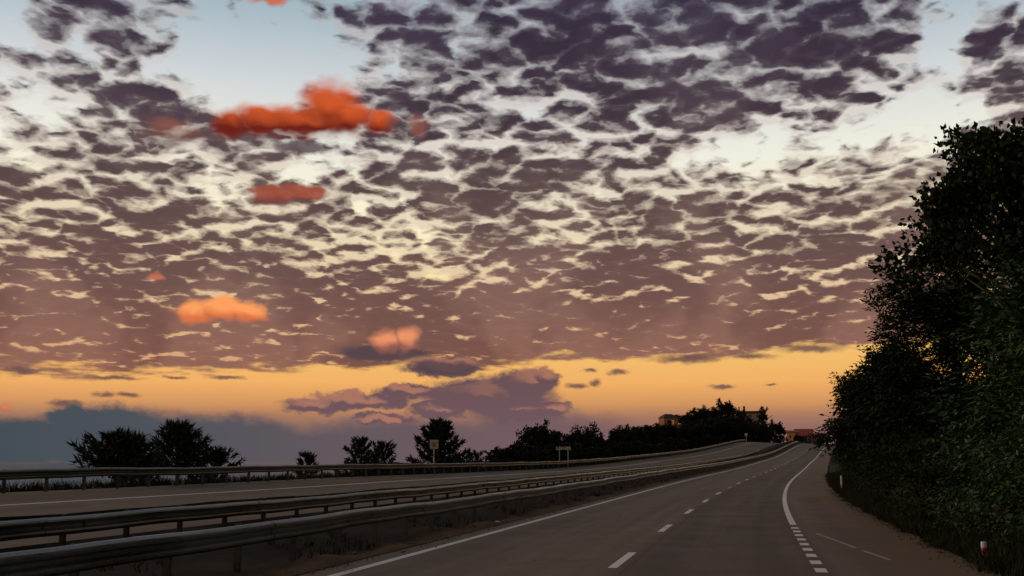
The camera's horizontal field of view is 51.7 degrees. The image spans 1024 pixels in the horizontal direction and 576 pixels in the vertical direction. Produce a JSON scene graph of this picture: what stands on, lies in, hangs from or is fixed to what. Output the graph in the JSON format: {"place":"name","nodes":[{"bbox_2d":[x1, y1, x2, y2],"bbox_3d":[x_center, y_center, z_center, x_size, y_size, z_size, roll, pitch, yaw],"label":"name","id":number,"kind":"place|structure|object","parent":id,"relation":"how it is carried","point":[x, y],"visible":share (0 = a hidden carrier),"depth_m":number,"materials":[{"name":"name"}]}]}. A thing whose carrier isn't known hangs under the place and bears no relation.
{"place":"outdoors","nodes":[
{"label":"outdoors","id":0,"kind":"place"},
{"bbox_2d":[0,462,430,487],"bbox_3d":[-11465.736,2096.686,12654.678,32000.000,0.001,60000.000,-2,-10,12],"label":"sea","id":1,"kind":"structure","parent":0,"point":[31,465],"depth_m":1770.66,"materials":[{"name":"liquid"}]},
{"bbox_2d":[0,0,1023,461],"label":"sky","id":2,"kind":"structure","parent":0,"point":[282,229],"materials":[{"name":"multicoloured"}]},
{"bbox_2d":[1,424,1023,575],"bbox_3d":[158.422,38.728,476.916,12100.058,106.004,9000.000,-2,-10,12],"label":"ground","id":3,"kind":"structure","parent":0,"point":[831,468],"depth_m":35.12,"materials":[{"name":"green plant"}]},
{"bbox_2d":[66,425,175,483],"bbox_3d":[-16.770,7.564,45.245,4.688,3.566,4.273,-2,-10,12],"label":"ragged tree","id":4,"kind":"object","parent":3,"relation":"on","point":[117,447],"visible":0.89,"depth_m":44.75,"materials":[{"name":"green plant"}]},
{"bbox_2d":[92,444,160,487],"bbox_3d":[-17.348,8.421,47.629,3.248,3.228,2.930,4,-10,-21],"label":"ragged tree","id":5,"kind":"object","parent":3,"relation":"on","point":[158,461],"visible":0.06,"depth_m":47.70,"materials":[{"name":"green plant"}]},
{"bbox_2d":[147,418,215,479],"bbox_3d":[-16.193,8.313,50.949,3.539,4.223,3.507,6,-11,-34],"label":"ragged tree","id":6,"kind":"object","parent":3,"relation":"on","point":[178,438],"visible":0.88,"depth_m":50.58,"materials":[{"name":"green plant"}]},
{"bbox_2d":[184,442,245,481],"bbox_3d":[-15.198,9.388,54.000,3.401,3.114,3.356,-6,-11,34],"label":"ragged tree","id":7,"kind":"object","parent":3,"relation":"on","point":[220,459],"visible":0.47,"depth_m":53.61,"materials":[{"name":"green plant"}]},
{"bbox_2d":[292,449,323,476],"bbox_3d":[-12.218,10.901,63.050,1.927,2.579,1.855,6,-11,-33],"label":"seaside bush","id":8,"kind":"object","parent":3,"relation":"on","point":[309,457],"visible":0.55,"depth_m":62.88,"materials":[{"name":"green plant"}]},
{"bbox_2d":[0,456,649,492],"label":"seaward grass","id":9,"kind":"structure","parent":3,"relation":"on","point":[94,485],"depth_m":48.33,"materials":[{"name":"green plant"}]},
{"bbox_2d":[333,435,383,471],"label":"ragged tree","id":10,"kind":"object","parent":3,"relation":"on","point":[358,447],"visible":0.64,"depth_m":72.15,"materials":[{"name":"green plant"}]},
{"bbox_2d":[362,439,396,462],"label":"ragged tree","id":11,"kind":"object","parent":3,"relation":"on","point":[381,454],"visible":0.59,"depth_m":75.42,"materials":[{"name":"green plant"}]},
{"bbox_2d":[345,461,428,475],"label":"hedge bush","id":12,"kind":"object","parent":3,"relation":"on","point":[396,470],"visible":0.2,"depth_m":71.21,"materials":[{"name":"green plant"}]},
{"bbox_2d":[0,442,779,548],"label":"carriageway","id":13,"kind":"structure","parent":3,"relation":"on","point":[30,503],"depth_m":39.26,"materials":[{"name":"grey asphalt"}]},
{"bbox_2d":[0,439,744,493],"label":"guardrail","id":14,"kind":"object","parent":13,"relation":"on","point":[47,474],"visible":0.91,"depth_m":47.82,"materials":[{"name":"metal"}]},
{"bbox_2d":[0,440,806,575],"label":"median","id":15,"kind":"object","parent":3,"relation":"on","point":[263,558],"visible":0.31,"depth_m":21.99,"materials":[{"name":"soil"}]},
{"bbox_2d":[0,450,758,546],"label":"guardrail","id":16,"kind":"object","parent":15,"relation":"on","point":[62,526],"visible":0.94,"depth_m":24.64,"materials":[{"name":"metal"}]},
{"bbox_2d":[0,441,797,575],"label":"guardrail","id":17,"kind":"object","parent":15,"relation":"on","point":[72,559],"visible":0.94,"depth_m":16.19,"materials":[{"name":"metal"}]},
{"bbox_2d":[78,468,727,575],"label":"median weeds","id":18,"kind":"object","parent":15,"relation":"on","point":[360,545],"visible":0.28,"depth_m":22.10,"materials":[{"name":"green plant"}]},
{"bbox_2d":[430,440,437,457],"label":"road sign","id":19,"kind":"object","parent":3,"relation":"on","point":[434,444],"visible":0.82,"depth_m":77.24,"materials":[{"name":"metal"}]},
{"bbox_2d":[405,416,472,470],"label":"ragged tree","id":20,"kind":"object","parent":3,"relation":"on","point":[439,430],"visible":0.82,"depth_m":89.18,"materials":[{"name":"green plant"}]},
{"bbox_2d":[427,460,482,472],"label":"hedge bush","id":21,"kind":"object","parent":3,"relation":"on","point":[459,461],"visible":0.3,"depth_m":85.17,"materials":[{"name":"green plant"}]},
{"bbox_2d":[461,449,488,467],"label":"seaside bush","id":22,"kind":"object","parent":3,"relation":"on","point":[477,456],"visible":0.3,"depth_m":104.75,"materials":[{"name":"green plant"}]},
{"bbox_2d":[483,449,497,462],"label":"tree","id":23,"kind":"object","parent":3,"relation":"on","point":[493,455],"visible":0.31,"depth_m":111.66,"materials":[{"name":"green plant"}]},
{"bbox_2d":[488,451,502,468],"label":"tree","id":24,"kind":"object","parent":3,"relation":"on","point":[499,453],"visible":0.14,"depth_m":115.52,"materials":[{"name":"green plant"}]},
{"bbox_2d":[492,446,516,456],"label":"tree","id":25,"kind":"object","parent":3,"relation":"on","point":[496,448],"visible":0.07,"depth_m":123.46,"materials":[{"name":"green plant"}]},
{"bbox_2d":[484,457,526,468],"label":"hedge bush","id":26,"kind":"object","parent":3,"relation":"on","point":[496,460],"visible":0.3,"depth_m":97.49,"materials":[{"name":"green plant"}]},
{"bbox_2d":[513,424,539,461],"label":"tree","id":27,"kind":"object","parent":3,"relation":"on","point":[524,439],"visible":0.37,"depth_m":136.14,"materials":[{"name":"green plant"}]},
{"bbox_2d":[498,443,555,466],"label":"hedge bush","id":28,"kind":"object","parent":3,"relation":"on","point":[534,453],"visible":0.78,"depth_m":108.33,"materials":[{"name":"green plant"}]},
{"bbox_2d":[524,418,557,457],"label":"tree","id":29,"kind":"object","parent":3,"relation":"on","point":[540,434],"visible":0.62,"depth_m":142.33,"materials":[{"name":"green plant"}]},
{"bbox_2d":[549,429,577,446],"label":"tree","id":30,"kind":"object","parent":3,"relation":"on","point":[571,438],"visible":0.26,"depth_m":156.02,"materials":[{"name":"green plant"}]},
{"bbox_2d":[556,447,570,466],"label":"road sign","id":31,"kind":"object","parent":3,"relation":"on","point":[563,448],"visible":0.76,"depth_m":115.19,"materials":[{"name":"metal"}]},
{"bbox_2d":[548,441,589,460],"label":"hedge bush","id":32,"kind":"object","parent":3,"relation":"on","point":[575,453],"visible":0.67,"depth_m":125.72,"materials":[{"name":"green plant"}]},
{"bbox_2d":[568,424,597,458],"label":"tree","id":33,"kind":"object","parent":3,"relation":"on","point":[585,440],"visible":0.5,"depth_m":175.58,"materials":[{"name":"green plant"}]},
{"bbox_2d":[582,421,606,456],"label":"tree","id":34,"kind":"object","parent":3,"relation":"on","point":[598,441],"visible":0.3,"depth_m":188.84,"materials":[{"name":"green plant"}]},
{"bbox_2d":[586,446,615,458],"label":"hedge bush","id":35,"kind":"object","parent":3,"relation":"on","point":[594,453],"visible":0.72,"depth_m":141.81,"materials":[{"name":"green plant"}]},
{"bbox_2d":[602,439,612,449],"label":"tree","id":36,"kind":"object","parent":3,"relation":"on","point":[608,442],"visible":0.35,"depth_m":202.91,"materials":[{"name":"green plant"}]},
{"bbox_2d":[606,425,636,446],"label":"tree","id":37,"kind":"object","parent":3,"relation":"on","point":[617,435],"visible":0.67,"depth_m":222.84,"materials":[{"name":"green plant"}]},
{"bbox_2d":[616,424,649,445],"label":"tree","id":38,"kind":"object","parent":3,"relation":"on","point":[641,436],"visible":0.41,"depth_m":235.99,"materials":[{"name":"green plant"}]},
{"bbox_2d":[631,441,655,456],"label":"hedge bush","id":39,"kind":"object","parent":3,"relation":"on","point":[643,448],"visible":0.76,"depth_m":175.44,"materials":[{"name":"green plant"}]},
{"bbox_2d":[298,444,996,575],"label":"carriageway","id":40,"kind":"structure","parent":3,"relation":"on","point":[785,513],"depth_m":22.69,"materials":[{"name":"grey asphalt"}]},
{"bbox_2d":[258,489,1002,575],"bbox_3d":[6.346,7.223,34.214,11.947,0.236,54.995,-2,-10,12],"label":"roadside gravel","id":41,"kind":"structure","parent":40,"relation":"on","point":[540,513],"depth_m":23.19,"materials":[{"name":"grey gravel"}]},
{"bbox_2d":[631,423,666,444],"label":"tree","id":42,"kind":"object","parent":3,"relation":"on","point":[655,437],"visible":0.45,"depth_m":257.34,"materials":[{"name":"green plant"}]},
{"bbox_2d":[650,444,670,455],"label":"hedge bush","id":43,"kind":"object","parent":3,"relation":"on","point":[663,448],"visible":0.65,"depth_m":192.19,"materials":[{"name":"green plant"}]},
{"bbox_2d":[653,420,683,445],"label":"tree","id":44,"kind":"object","parent":3,"relation":"on","point":[670,429],"visible":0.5,"depth_m":278.98,"materials":[{"name":"green plant"}]},
{"bbox_2d":[658,414,678,426],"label":"hill house","id":45,"kind":"structure","parent":3,"relation":"on","point":[664,419],"depth_m":377.33,"materials":[{"name":"paint"}]},
{"bbox_2d":[663,437,684,451],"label":"hedge bush","id":46,"kind":"object","parent":3,"relation":"on","point":[676,443],"visible":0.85,"depth_m":208.32,"materials":[{"name":"green plant"}]},
{"bbox_2d":[675,414,693,423],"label":"hill tree","id":47,"kind":"object","parent":3,"relation":"on","point":[681,420],"visible":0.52,"depth_m":392.52,"materials":[{"name":"green plant"}]},
{"bbox_2d":[684,407,707,423],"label":"hill tree","id":48,"kind":"object","parent":3,"relation":"on","point":[695,415],"visible":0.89,"depth_m":388.77,"materials":[{"name":"green plant"}]},
{"bbox_2d":[701,406,722,419],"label":"hill tree","id":49,"kind":"object","parent":3,"relation":"on","point":[707,410],"visible":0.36,"depth_m":389.48,"materials":[{"name":"green plant"}]},
{"bbox_2d":[711,398,739,420],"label":"hill tree","id":50,"kind":"object","parent":3,"relation":"on","point":[726,408],"visible":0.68,"depth_m":386.38,"materials":[{"name":"green plant"}]},
{"bbox_2d":[726,411,750,441],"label":"hill tree","id":51,"kind":"object","parent":3,"relation":"on","point":[739,419],"visible":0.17,"depth_m":364.01,"materials":[{"name":"green plant"}]},
{"bbox_2d":[726,411,752,422],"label":"hill tree","id":52,"kind":"object","parent":3,"relation":"on","point":[737,413],"visible":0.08,"depth_m":384.09,"materials":[{"name":"green plant"}]},
{"bbox_2d":[728,421,759,441],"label":"hill tree","id":53,"kind":"object","parent":3,"relation":"on","point":[744,427],"visible":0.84,"depth_m":340.98,"materials":[{"name":"green plant"}]},
{"bbox_2d":[738,406,762,423],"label":"hill house","id":54,"kind":"structure","parent":3,"relation":"on","point":[753,415],"depth_m":407.45,"materials":[{"name":"paint"}]},
{"bbox_2d":[749,420,761,441],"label":"hill tree","id":55,"kind":"object","parent":3,"relation":"on","point":[753,423],"visible":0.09,"depth_m":378.59,"materials":[{"name":"green plant"}]},
{"bbox_2d":[751,421,773,442],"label":"hill tree","id":56,"kind":"object","parent":3,"relation":"on","point":[766,437],"visible":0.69,"depth_m":351.64,"materials":[{"name":"green plant"}]},
{"bbox_2d":[756,406,772,442],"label":"hill tree","id":57,"kind":"object","parent":3,"relation":"on","point":[762,417],"visible":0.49,"depth_m":384.54,"materials":[{"name":"green plant"}]},
{"bbox_2d":[765,419,788,442],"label":"hill tree","id":58,"kind":"object","parent":3,"relation":"on","point":[778,431],"visible":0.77,"depth_m":379.30,"materials":[{"name":"green plant"}]},
{"bbox_2d":[786,430,799,440],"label":"hill house","id":59,"kind":"structure","parent":3,"relation":"on","point":[791,434],"depth_m":495.82,"materials":[{"name":"paint"}]},
{"bbox_2d":[793,433,804,441],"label":"hill tree","id":60,"kind":"object","parent":3,"relation":"on","point":[797,437],"visible":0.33,"depth_m":477.86,"materials":[{"name":"green plant"}]},
{"bbox_2d":[794,429,812,443],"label":"hill house","id":61,"kind":"structure","parent":3,"relation":"on","point":[805,433],"depth_m":507.49,"materials":[{"name":"tile"}]},
{"bbox_2d":[810,434,823,443],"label":"hill house","id":62,"kind":"structure","parent":3,"relation":"on","point":[813,441],"depth_m":498.88,"materials":[{"name":"concrete"}]},
{"bbox_2d":[831,440,854,465],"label":"verge shrub","id":63,"kind":"object","parent":3,"relation":"on","point":[837,459],"visible":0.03,"depth_m":83.94,"materials":[{"name":"green plant"}]},
{"bbox_2d":[833,443,873,477],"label":"verge shrub","id":64,"kind":"object","parent":3,"relation":"on","point":[842,466],"visible":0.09,"depth_m":71.26,"materials":[{"name":"green plant"}]},
{"bbox_2d":[808,350,954,474],"bbox_3d":[19.148,6.472,53.684,8.102,6.751,11.234,-2,-10,12],"label":"feathery tree","id":65,"kind":"object","parent":3,"relation":"on","point":[832,435],"visible":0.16,"depth_m":53.37,"materials":[{"name":"green plant"}]},
{"bbox_2d":[861,419,979,510],"bbox_3d":[12.665,5.632,32.392,3.712,3.234,5.040,-2,-10,12],"label":"verge shrub","id":66,"kind":"object","parent":3,"relation":"on","point":[912,489],"visible":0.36,"depth_m":32.10,"materials":[{"name":"green plant"}]},
{"bbox_2d":[830,261,1022,477],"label":"feathery tree","id":67,"kind":"object","parent":3,"relation":"on","point":[901,362],"visible":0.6,"depth_m":35.08,"materials":[{"name":"green plant"}]},
{"bbox_2d":[865,117,1023,323],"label":"roadside tree","id":68,"kind":"object","parent":3,"relation":"on","point":[977,191],"visible":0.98,"depth_m":22.43,"materials":[{"name":"green plant"}]},
{"bbox_2d":[886,426,1010,517],"bbox_3d":[11.463,4.908,27.443,3.173,2.855,5.580,-2,-10,12],"label":"verge shrub","id":69,"kind":"object","parent":3,"relation":"on","point":[927,478],"visible":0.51,"depth_m":27.53,"materials":[{"name":"green plant"}]},
{"bbox_2d":[913,423,1023,533],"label":"verge shrub","id":70,"kind":"object","parent":3,"relation":"on","point":[962,516],"visible":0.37,"depth_m":22.82,"materials":[{"name":"green plant"}]},
{"bbox_2d":[916,240,1023,510],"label":"feathery tree","id":71,"kind":"object","parent":3,"relation":"on","point":[1011,375],"visible":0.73,"depth_m":21.55,"materials":[{"name":"green plant"}]},
{"bbox_2d":[981,541,986,554],"bbox_3d":[7.926,4.480,17.712,0.094,0.440,0.094,0,-9,1],"label":"marker post","id":72,"kind":"object","parent":3,"relation":"on","point":[983,544],"visible":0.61,"depth_m":17.70,"materials":[{"name":"plastic"}]},
{"bbox_2d":[954,389,1023,542],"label":"verge shrub","id":73,"kind":"object","parent":3,"relation":"on","point":[1001,483],"visible":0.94,"depth_m":19.09,"materials":[{"name":"green plant"}]},
{"bbox_2d":[958,259,1023,370],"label":"sapling","id":74,"kind":"object","parent":3,"relation":"on","point":[1011,313],"visible":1,"depth_m":18.88,"materials":[{"name":"green plant"}]},
{"bbox_2d":[1005,448,1023,530],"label":"verge shrub","id":75,"kind":"object","parent":3,"relation":"on","point":[1010,515],"visible":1,"depth_m":15.28,"materials":[{"name":"green plant"}]},
{"bbox_2d":[823,469,1023,575],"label":"verge grass","id":76,"kind":"structure","parent":0,"point":[1002,557],"depth_m":22.46,"materials":[{"name":"green plant"}]}
]}

